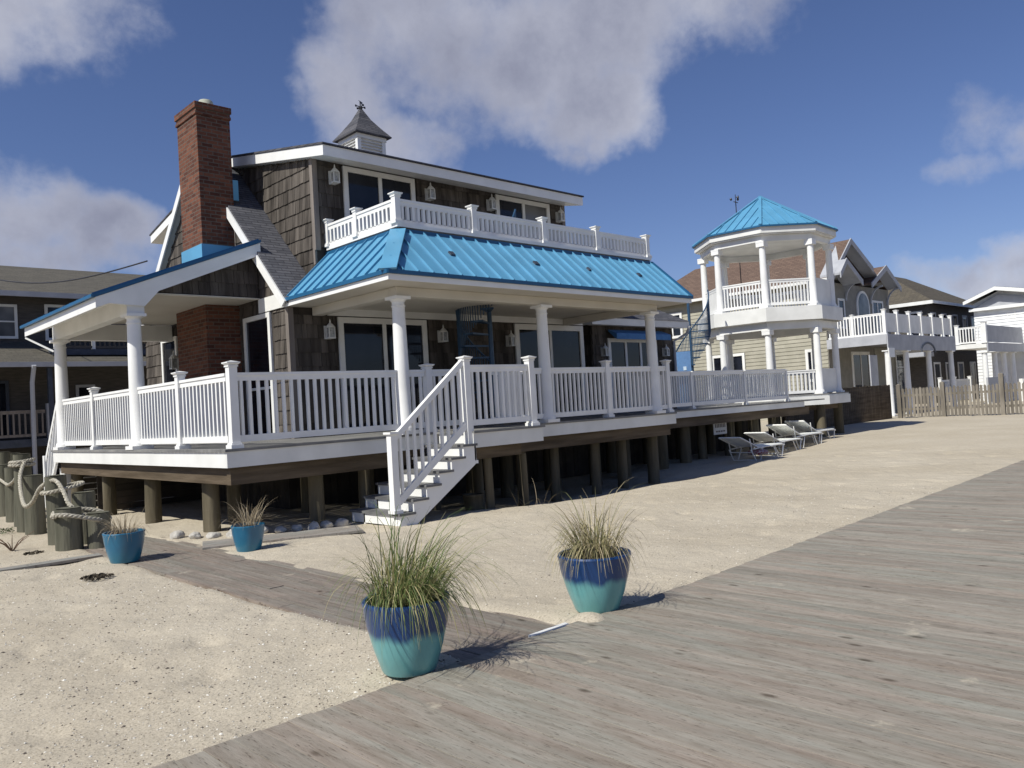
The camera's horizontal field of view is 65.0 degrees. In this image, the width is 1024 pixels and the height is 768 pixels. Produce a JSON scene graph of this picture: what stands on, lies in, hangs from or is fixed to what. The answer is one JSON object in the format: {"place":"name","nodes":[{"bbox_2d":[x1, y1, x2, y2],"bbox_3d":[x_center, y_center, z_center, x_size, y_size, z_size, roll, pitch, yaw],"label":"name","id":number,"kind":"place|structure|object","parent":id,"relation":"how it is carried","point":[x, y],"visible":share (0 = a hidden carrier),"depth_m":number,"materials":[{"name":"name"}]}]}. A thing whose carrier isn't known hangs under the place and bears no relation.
{"place":"outdoors","nodes":[
{"label":"outdoors","id":0,"kind":"place"},
{"bbox_2d":[455,209,515,424],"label":"spiral staircase","id":1,"kind":"structure","parent":0,"point":[460,330],"depth_m":16.16,"materials":[{"name":"metal"}]},
{"bbox_2d":[0,398,1023,767],"bbox_3d":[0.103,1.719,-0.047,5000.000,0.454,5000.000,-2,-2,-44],"label":"sand ground","id":2,"kind":"structure","parent":0,"point":[880,464],"depth_m":8.00,"materials":[{"name":"beige sand"}]},
{"bbox_2d":[0,464,8,516],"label":"wooden pile","id":3,"kind":"object","parent":2,"relation":"on","point":[2,499],"visible":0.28,"depth_m":16.03,"materials":[{"name":"grey wood"}]},
{"bbox_2d":[0,451,10,464],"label":"wooden pile","id":4,"kind":"object","parent":2,"relation":"on","point":[5,458],"visible":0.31,"depth_m":17.61,"materials":[{"name":"grey wood"}]},
{"bbox_2d":[0,527,14,534],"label":"weed","id":5,"kind":"object","parent":2,"relation":"on","point":[4,532],"visible":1,"depth_m":13.16,"materials":[{"name":"green plant"}]},
{"bbox_2d":[4,467,13,522],"bbox_3d":[-9.360,2.216,15.112,0.287,1.312,0.291,-2,-2,-44],"label":"wooden pile","id":6,"kind":"object","parent":2,"relation":"on","point":[9,490],"visible":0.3,"depth_m":14.99,"materials":[{"name":"grey wood"}]},
{"bbox_2d":[0,478,13,486],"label":"rope","id":7,"kind":"object","parent":6,"relation":"attached to","point":[6,483],"visible":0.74,"depth_m":14.52,"materials":[{"name":"beige fabric"}]},
{"bbox_2d":[14,487,16,526],"bbox_3d":[-8.621,2.222,14.155,0.286,1.164,0.270,-2,-2,-44],"label":"wooden pile","id":8,"kind":"object","parent":2,"relation":"on","point":[15,525],"visible":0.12,"depth_m":14.04,"materials":[{"name":"grey wood"}]},
{"bbox_2d":[10,452,20,460],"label":"wooden pile","id":9,"kind":"object","parent":2,"relation":"on","point":[12,454],"visible":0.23,"depth_m":17.99,"materials":[{"name":"grey wood"}]},
{"bbox_2d":[0,531,33,550],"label":"dead twig","id":10,"kind":"object","parent":2,"relation":"on","point":[8,547],"visible":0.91,"depth_m":11.06,"materials":[{"name":"wood"}]},
{"bbox_2d":[13,453,31,532],"bbox_3d":[-8.071,1.950,13.318,0.283,1.594,0.270,-2,-2,-44],"label":"wooden pile","id":11,"kind":"object","parent":2,"relation":"on","point":[20,521],"visible":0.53,"depth_m":13.20,"materials":[{"name":"grey wood"}]},
{"bbox_2d":[8,457,35,467],"bbox_3d":[-8.124,1.297,13.324,0.400,0.153,0.402,-2,-2,-44],"label":"rope","id":12,"kind":"object","parent":11,"relation":"attached to","point":[17,463],"visible":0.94,"depth_m":13.17,"materials":[{"name":"beige fabric"}]},
{"bbox_2d":[23,550,43,555],"bbox_3d":[-6.415,2.263,10.787,0.243,0.057,0.270,-3,-2,-4],"label":"weed","id":13,"kind":"object","parent":2,"relation":"on","point":[33,552],"visible":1,"depth_m":10.76,"materials":[{"name":"plant"}]},
{"bbox_2d":[22,474,46,534],"bbox_3d":[-7.746,2.099,13.062,0.311,1.243,0.312,-2,-2,-44],"label":"wooden pile","id":14,"kind":"object","parent":2,"relation":"on","point":[35,517],"visible":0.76,"depth_m":12.94,"materials":[{"name":"grey wood"}]},
{"bbox_2d":[0,553,102,571],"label":"plank path","id":15,"kind":"structure","parent":2,"relation":"on","point":[55,562],"depth_m":9.86,"materials":[{"name":"grey wood"}]},
{"bbox_2d":[44,474,68,545],"bbox_3d":[-6.550,1.964,11.612,0.314,1.294,0.302,-2,-2,-44],"label":"wooden pile","id":16,"kind":"object","parent":2,"relation":"on","point":[54,501],"visible":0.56,"depth_m":11.49,"materials":[{"name":"grey wood"}]},
{"bbox_2d":[18,461,73,508],"bbox_3d":[-7.112,1.520,12.076,0.316,0.690,2.846,-2,-2,-44],"label":"rope","id":17,"kind":"object","parent":16,"relation":"attached to","point":[38,490],"visible":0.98,"depth_m":11.82,"materials":[{"name":"beige fabric"}]},
{"bbox_2d":[39,481,84,495],"bbox_3d":[-6.504,1.506,11.638,0.589,0.160,0.439,-2,-2,-44],"label":"rope","id":18,"kind":"object","parent":16,"relation":"attached to","point":[71,485],"visible":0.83,"depth_m":11.50,"materials":[{"name":"beige fabric"}]},
{"bbox_2d":[54,506,83,551],"bbox_3d":[-6.051,2.127,10.993,0.348,0.873,0.354,-2,-2,-44],"label":"wooden pile","id":19,"kind":"object","parent":2,"relation":"on","point":[69,534],"visible":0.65,"depth_m":10.86,"materials":[{"name":"grey wood"}]},
{"bbox_2d":[50,507,111,521],"bbox_3d":[-5.922,1.812,11.055,0.763,0.227,0.546,-2,-2,-44],"label":"rope","id":20,"kind":"object","parent":19,"relation":"attached to","point":[54,516],"visible":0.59,"depth_m":10.85,"materials":[{"name":"beige fabric"}]},
{"bbox_2d":[0,265,146,474],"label":"dark house","id":21,"kind":"structure","parent":2,"relation":"on","point":[27,387],"depth_m":28.15,"materials":[{"name":"brown"}]},
{"bbox_2d":[0,381,10,438],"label":"front door","id":22,"kind":"structure","parent":21,"relation":"in","point":[4,385],"depth_m":27.60,"materials":[{"name":"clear glass"}]},
{"bbox_2d":[0,304,17,338],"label":"window","id":23,"kind":"structure","parent":21,"relation":"in","point":[8,312],"depth_m":27.84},
{"bbox_2d":[44,304,63,340],"bbox_3d":[-16.035,-2.211,29.153,1.600,1.300,0.048,-2,-2,-44],"label":"window","id":24,"kind":"structure","parent":21,"relation":"in","point":[48,308],"depth_m":28.69,"materials":[{"name":"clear glass"}]},
{"bbox_2d":[75,384,94,396],"bbox_3d":[-15.561,0.573,29.371,0.650,1.100,0.048,-2,-2,-44],"label":"window","id":25,"kind":"structure","parent":21,"relation":"in","point":[81,390],"depth_m":29.32,"materials":[{"name":"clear glass"}]},
{"bbox_2d":[72,491,95,544],"bbox_3d":[-6.136,2.068,11.582,0.324,1.034,0.322,-2,-2,-44],"label":"wooden pile","id":26,"kind":"object","parent":2,"relation":"on","point":[84,498],"visible":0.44,"depth_m":11.46,"materials":[{"name":"grey wood"}]},
{"bbox_2d":[80,572,113,580],"bbox_3d":[-4.511,2.093,8.742,0.336,0.058,0.335,-2,-2,-44],"label":"weed","id":27,"kind":"object","parent":2,"relation":"on","point":[97,576],"visible":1,"depth_m":8.72,"materials":[{"name":"plant"}]},
{"bbox_2d":[86,511,111,548],"bbox_3d":[-5.702,2.160,11.129,0.321,0.774,0.322,-2,-2,-44],"label":"wooden pile","id":28,"kind":"object","parent":2,"relation":"on","point":[94,540],"visible":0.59,"depth_m":11.00,"materials":[{"name":"grey wood"}]},
{"bbox_2d":[170,530,184,538],"bbox_3d":[-4.774,2.173,11.470,0.195,0.164,0.216,-4,-2,21],"label":"rock","id":29,"kind":"object","parent":2,"relation":"on","point":[177,534],"visible":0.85,"depth_m":11.40,"materials":[{"name":"white stone"}]},
{"bbox_2d":[189,532,201,538],"bbox_3d":[-4.481,2.149,11.373,0.165,0.125,0.191,-2,-2,-44],"label":"rock","id":30,"kind":"object","parent":2,"relation":"on","point":[194,535],"visible":0.96,"depth_m":11.32,"materials":[{"name":"white stone"}]},
{"bbox_2d":[206,532,220,538],"bbox_3d":[-4.212,2.129,11.313,0.178,0.103,0.203,-4,-2,34],"label":"rock","id":31,"kind":"object","parent":2,"relation":"on","point":[210,535],"visible":0.98,"depth_m":11.26,"materials":[{"name":"white stone"}]},
{"bbox_2d":[226,529,232,536],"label":"rock","id":32,"kind":"object","parent":2,"relation":"on","point":[229,534],"visible":0.31,"depth_m":11.23,"materials":[{"name":"white stone"}]},
{"bbox_2d":[231,522,264,551],"bbox_3d":[-3.285,1.911,10.021,0.408,0.320,0.408,-2,-2,-44],"label":"planter pot","id":33,"kind":"object","parent":2,"relation":"on","point":[248,538],"visible":0.88,"depth_m":9.87,"materials":[{"name":"blue ceramic"}]},
{"bbox_2d":[208,495,271,530],"bbox_3d":[-3.382,1.637,10.032,0.908,0.455,1.242,-3,-2,-4],"label":"grass plant","id":34,"kind":"object","parent":33,"relation":"in","point":[248,522],"depth_m":10.04,"materials":[{"name":"beige plant"}]},
{"bbox_2d":[264,526,269,533],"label":"rock","id":35,"kind":"object","parent":2,"relation":"on","point":[266,529],"visible":0.35,"depth_m":11.47,"materials":[{"name":"grey stone"}]},
{"bbox_2d":[274,526,286,532],"bbox_3d":[-3.302,2.079,11.459,0.173,0.113,0.178,-4,-2,18],"label":"rock","id":36,"kind":"object","parent":2,"relation":"on","point":[280,529],"visible":0.94,"depth_m":11.41,"materials":[{"name":"grey stone"}]},
{"bbox_2d":[202,525,363,549],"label":"plank path","id":37,"kind":"structure","parent":2,"relation":"on","point":[277,537],"depth_m":10.87,"materials":[{"name":"grey wood"}]},
{"bbox_2d":[291,524,302,530],"bbox_3d":[-3.089,2.076,11.554,0.157,0.116,0.199,-2,-2,-44],"label":"rock","id":38,"kind":"object","parent":2,"relation":"on","point":[298,527],"visible":0.88,"depth_m":11.49,"materials":[{"name":"grey stone"}]},
{"bbox_2d":[307,521,319,529],"bbox_3d":[-2.849,2.052,11.537,0.175,0.175,0.203,-3,-2,-16],"label":"rock","id":39,"kind":"object","parent":2,"relation":"on","point":[313,525],"visible":0.71,"depth_m":11.47,"materials":[{"name":"grey stone"}]},
{"bbox_2d":[83,537,555,660],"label":"walkway","id":40,"kind":"structure","parent":2,"relation":"on","point":[279,585],"depth_m":7.59,"materials":[{"name":"grey wood"}]},
{"bbox_2d":[102,528,144,563],"bbox_3d":[-4.698,1.968,9.750,0.479,0.360,0.479,-2,-2,-44],"label":"planter pot","id":41,"kind":"object","parent":40,"relation":"on","point":[120,548],"visible":0.91,"depth_m":9.58,"materials":[{"name":"blue ceramic"}]},
{"bbox_2d":[94,509,152,541],"bbox_3d":[-4.762,1.679,9.761,0.875,0.443,0.755,-4,-2,15],"label":"grass plant","id":42,"kind":"object","parent":41,"relation":"in","point":[119,530],"depth_m":9.73,"materials":[{"name":"beige plant"}]},
{"bbox_2d":[320,520,332,528],"bbox_3d":[-2.683,2.052,11.633,0.187,0.154,0.202,-2,-2,-44],"label":"rock","id":43,"kind":"object","parent":2,"relation":"on","point":[326,524],"visible":0.78,"depth_m":11.58,"materials":[{"name":"grey stone"}]},
{"bbox_2d":[334,518,348,526],"bbox_3d":[-2.504,2.046,11.786,0.235,0.168,0.159,-2,-2,-44],"label":"rock","id":44,"kind":"object","parent":2,"relation":"on","point":[342,521],"visible":0.79,"depth_m":11.73,"materials":[{"name":"grey stone"}]},
{"bbox_2d":[361,591,449,677],"bbox_3d":[-0.628,1.502,4.852,0.534,0.430,0.534,-2,-2,-44],"label":"planter pot","id":45,"kind":"object","parent":2,"relation":"on","point":[397,655],"visible":0.58,"depth_m":4.66,"materials":[{"name":"blue ceramic"}]},
{"bbox_2d":[316,501,530,649],"bbox_3d":[-0.524,1.125,4.851,1.458,0.828,1.536,-4,-2,11],"label":"grass plant","id":46,"kind":"object","parent":45,"relation":"in","point":[420,585],"depth_m":4.72,"materials":[{"name":"green plant"}]},
{"bbox_2d":[20,99,824,532],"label":"beach house","id":47,"kind":"structure","parent":2,"relation":"on","point":[286,315],"depth_m":15.03,"materials":[{"name":"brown wood"}]},
{"bbox_2d":[0,260,147,283],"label":"overhead cable","id":48,"kind":"object","parent":47,"relation":"attached to","point":[80,278],"visible":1,"depth_m":21.65,"materials":[{"name":"black metal"}]},
{"bbox_2d":[161,336,178,382],"bbox_3d":[-7.722,0.123,18.225,0.048,2.340,0.910,-2,-2,-44],"label":"side door","id":49,"kind":"structure","parent":47,"relation":"in","point":[167,348],"depth_m":18.35,"materials":[{"name":"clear glass"}]},
{"bbox_2d":[243,312,274,434],"bbox_3d":[-4.736,-0.130,15.092,0.048,2.320,1.080,-2,-2,-44],"label":"sliding door","id":50,"kind":"structure","parent":47,"relation":"in","point":[257,330],"depth_m":15.08,"materials":[{"name":"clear glass"}]},
{"bbox_2d":[342,166,415,220],"bbox_3d":[-2.553,-3.324,15.758,1.680,1.650,0.048,-2,-2,-44],"label":"sliding door","id":51,"kind":"structure","parent":47,"relation":"in","point":[365,189],"depth_m":15.61,"materials":[{"name":"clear glass"}]},
{"bbox_2d":[337,317,428,433],"bbox_3d":[-2.431,-0.183,15.611,2.060,2.180,0.048,-2,-2,-44],"label":"sliding door","id":52,"kind":"structure","parent":47,"relation":"in","point":[364,344],"depth_m":15.43,"materials":[{"name":"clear glass"}]},
{"bbox_2d":[495,194,550,236],"bbox_3d":[0.298,-3.420,18.483,1.730,1.650,0.048,-2,-2,-44],"label":"sliding door","id":53,"kind":"structure","parent":47,"relation":"in","point":[525,209],"depth_m":18.46,"materials":[{"name":"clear glass"}]},
{"bbox_2d":[514,324,586,417],"bbox_3d":[0.948,-0.298,18.840,2.310,2.180,0.048,-2,-2,-44],"label":"sliding door","id":54,"kind":"structure","parent":47,"relation":"in","point":[566,343],"depth_m":19.03,"materials":[{"name":"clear glass"}]},
{"bbox_2d":[676,290,710,405],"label":"spiral staircase","id":55,"kind":"structure","parent":47,"relation":"on","point":[706,319],"depth_m":25.69,"materials":[{"name":"blue metal"}]},
{"bbox_2d":[676,351,690,402],"bbox_3d":[5.437,-0.180,25.698,0.662,1.700,0.100,-5,-2,43],"label":"banner","id":56,"kind":"object","parent":55,"relation":"attached to","point":[683,359],"visible":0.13,"depth_m":25.62,"materials":[{"name":"blue fabric"}]},
{"bbox_2d":[713,423,726,434],"bbox_3d":[5.513,1.159,21.296,0.630,0.340,0.023,-2,-2,-44],"label":"sign board","id":57,"kind":"object","parent":47,"relation":"hanging from","point":[719,428],"visible":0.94,"depth_m":21.28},
{"bbox_2d":[0,481,940,767],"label":"pebbles","id":58,"kind":"object","parent":2,"relation":"on","point":[232,651],"visible":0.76,"depth_m":5.45,"materials":[{"name":"beige stone"}]},
{"bbox_2d":[462,493,483,510],"bbox_3d":[-0.617,1.941,12.949,0.350,0.340,0.350,-2,-2,-44],"label":"bucket","id":59,"kind":"object","parent":2,"relation":"on","point":[474,501],"visible":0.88,"depth_m":12.82,"materials":[{"name":"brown wood"}]},
{"bbox_2d":[506,477,554,505],"bbox_3d":[0.195,1.712,12.837,0.968,0.455,0.954,-2,-2,-44],"label":"grass plant","id":60,"kind":"object","parent":2,"relation":"on","point":[523,496],"depth_m":12.94,"materials":[{"name":"plant"}]},
{"bbox_2d":[152,460,1023,767],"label":"boardwalk","id":61,"kind":"structure","parent":2,"relation":"on","point":[892,638],"depth_m":4.35,"materials":[{"name":"grey wood"}]},
{"bbox_2d":[528,623,568,636],"bbox_3d":[0.252,1.687,5.472,0.360,0.040,0.034,-2,-2,-44],"label":"edging strip","id":62,"kind":"object","parent":61,"relation":"attached to","point":[548,629],"visible":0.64,"depth_m":5.46,"materials":[{"name":"white plastic"}]},
{"bbox_2d":[557,546,630,613],"bbox_3d":[0.625,1.468,6.007,0.555,0.420,0.555,-2,-2,-44],"label":"planter pot","id":63,"kind":"object","parent":2,"relation":"on","point":[587,591],"visible":0.69,"depth_m":5.81,"materials":[{"name":"blue ceramic"}]},
{"bbox_2d":[507,483,680,582],"bbox_3d":[0.604,1.087,5.990,1.382,0.684,1.355,-2,-2,-44],"label":"grass plant","id":64,"kind":"object","parent":63,"relation":"in","point":[593,548],"depth_m":5.90,"materials":[{"name":"plant"}]},
{"bbox_2d":[718,437,784,460],"bbox_3d":[6.061,1.591,20.241,2.147,0.652,0.654,-2,-2,-44],"label":"lounge chair","id":65,"kind":"object","parent":2,"relation":"on","point":[738,442],"visible":0.88,"depth_m":19.98,"materials":[{"name":"plastic"}]},
{"bbox_2d":[748,449,768,454],"bbox_3d":[6.118,1.695,20.009,0.540,0.130,0.540,-2,-2,-44],"label":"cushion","id":66,"kind":"object","parent":2,"relation":"on","point":[759,451],"visible":0.9,"depth_m":19.81,"materials":[{"name":"purple fabric"}]},
{"bbox_2d":[692,196,850,438],"bbox_3d":[8.996,-2.051,28.158,4.698,9.146,4.698,-2,-2,-44],"label":"gazebo","id":67,"kind":"object","parent":2,"relation":"on","point":[764,231],"visible":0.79,"depth_m":26.82,"materials":[{"name":"white wood"}]},
{"bbox_2d":[730,194,741,294],"bbox_3d":[8.732,-5.198,30.839,0.413,4.200,0.351,-3,-2,-14],"label":"wind gauge","id":68,"kind":"object","parent":67,"relation":"attached to","point":[737,197],"visible":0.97,"depth_m":30.86,"materials":[{"name":"black metal"}]},
{"bbox_2d":[744,432,802,454],"bbox_3d":[7.152,1.571,21.921,0.654,0.652,2.146,-5,-2,45],"label":"lounge chair","id":69,"kind":"object","parent":2,"relation":"on","point":[759,437],"visible":0.84,"depth_m":21.57,"materials":[{"name":"plastic"}]},
{"bbox_2d":[766,424,822,448],"bbox_3d":[8.192,1.487,23.219,2.146,0.770,0.654,-2,-2,-43],"label":"lounge chair","id":70,"kind":"object","parent":2,"relation":"on","point":[785,430],"visible":0.77,"depth_m":22.90,"materials":[{"name":"plastic"}]},
{"bbox_2d":[784,420,835,442],"bbox_3d":[9.110,1.454,24.501,2.146,0.796,0.654,-2,-2,-45],"label":"lounge chair","id":71,"kind":"object","parent":2,"relation":"on","point":[800,426],"visible":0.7,"depth_m":24.15,"materials":[{"name":"plastic"}]},
{"bbox_2d":[781,385,891,428],"bbox_3d":[13.692,1.020,33.454,9.954,1.740,0.220,-2,-2,-44],"label":"board fence","id":72,"kind":"object","parent":2,"relation":"on","point":[869,403],"visible":0.41,"depth_m":34.61,"materials":[{"name":"brown wood"}]},
{"bbox_2d":[896,373,1023,417],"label":"picket fence","id":73,"kind":"object","parent":2,"relation":"on","point":[1000,391],"visible":0.97,"depth_m":34.76,"materials":[{"name":"brown wood"}]},
{"bbox_2d":[0,0,1023,299],"label":"sky","id":74,"kind":"structure","parent":0,"point":[896,126],"materials":[{"name":"blue"}]},
{"bbox_2d":[657,238,957,419],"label":"beige house","id":75,"kind":"structure","parent":0,"point":[873,351],"depth_m":43.09,"materials":[{"name":"beige wood"}]},
{"bbox_2d":[670,312,683,338],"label":"window","id":76,"kind":"structure","parent":75,"relation":"in","point":[676,333],"depth_m":47.47,"materials":[{"name":"clear glass"}]},
{"bbox_2d":[712,353,745,376],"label":"window","id":77,"kind":"structure","parent":75,"relation":"in","point":[739,358],"depth_m":44.75,"materials":[{"name":"white glass"}]},
{"bbox_2d":[805,349,812,381],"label":"window","id":78,"kind":"structure","parent":75,"relation":"in","point":[808,353],"depth_m":41.65,"materials":[{"name":"white glass"}]},
{"bbox_2d":[837,298,845,328],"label":"window","id":79,"kind":"structure","parent":75,"relation":"in","point":[840,302],"depth_m":42.34,"materials":[{"name":"grey glass"}]},
{"bbox_2d":[851,352,870,386],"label":"front door","id":80,"kind":"structure","parent":75,"relation":"in","point":[859,360],"depth_m":43.46,"materials":[{"name":"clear glass"}]},
{"bbox_2d":[856,291,870,334],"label":"arched window","id":81,"kind":"structure","parent":75,"relation":"in","point":[862,302],"depth_m":44.00,"materials":[{"name":"white glass"}]},
{"bbox_2d":[872,300,882,332],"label":"window","id":82,"kind":"structure","parent":75,"relation":"in","point":[876,305],"depth_m":45.45,"materials":[{"name":"grey glass"}]},
{"bbox_2d":[895,350,904,394],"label":"window","id":83,"kind":"structure","parent":75,"relation":"in","point":[899,363],"depth_m":47.10,"materials":[{"name":"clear glass"}]},
{"bbox_2d":[888,277,979,403],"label":"dark hip roof house","id":84,"kind":"structure","parent":0,"point":[914,298],"depth_m":58.60,"materials":[{"name":"white"}]},
{"bbox_2d":[910,311,923,334],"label":"window","id":85,"kind":"structure","parent":84,"relation":"in","point":[912,313],"depth_m":57.40,"materials":[{"name":"grey glass"}]},
{"bbox_2d":[933,362,941,395],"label":"window","id":86,"kind":"structure","parent":84,"relation":"in","point":[937,365],"depth_m":57.48,"materials":[{"name":"grey glass"}]},
{"bbox_2d":[945,362,948,379],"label":"window","id":87,"kind":"structure","parent":84,"relation":"in","point":[946,363],"depth_m":59.00,"materials":[{"name":"grey glass"}]},
{"bbox_2d":[952,314,957,336],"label":"window","id":88,"kind":"structure","parent":84,"relation":"in","point":[954,317],"depth_m":60.71,"materials":[{"name":"black glass"}]},
{"bbox_2d":[957,362,964,378],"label":"window","id":89,"kind":"structure","parent":84,"relation":"in","point":[961,374],"depth_m":61.07,"materials":[{"name":"grey glass"}]},
{"bbox_2d":[962,315,968,339],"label":"window","id":90,"kind":"structure","parent":84,"relation":"in","point":[964,318],"depth_m":62.32,"materials":[{"name":"black glass"}]},
{"bbox_2d":[970,316,974,339],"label":"window","id":91,"kind":"structure","parent":84,"relation":"in","point":[971,317],"depth_m":63.60,"materials":[{"name":"black glass"}]},
{"bbox_2d":[970,362,976,390],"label":"window","id":92,"kind":"structure","parent":84,"relation":"in","point":[972,364],"depth_m":63.05,"materials":[{"name":"grey glass"}]},
{"bbox_2d":[954,286,1023,403],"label":"white house","id":93,"kind":"structure","parent":0,"point":[998,328],"depth_m":53.76,"materials":[{"name":"white wood"}]},
{"bbox_2d":[1007,311,1015,318],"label":"window","id":94,"kind":"structure","parent":93,"relation":"in","point":[1011,311],"depth_m":54.22,"materials":[{"name":"white plastic"}]}
]}

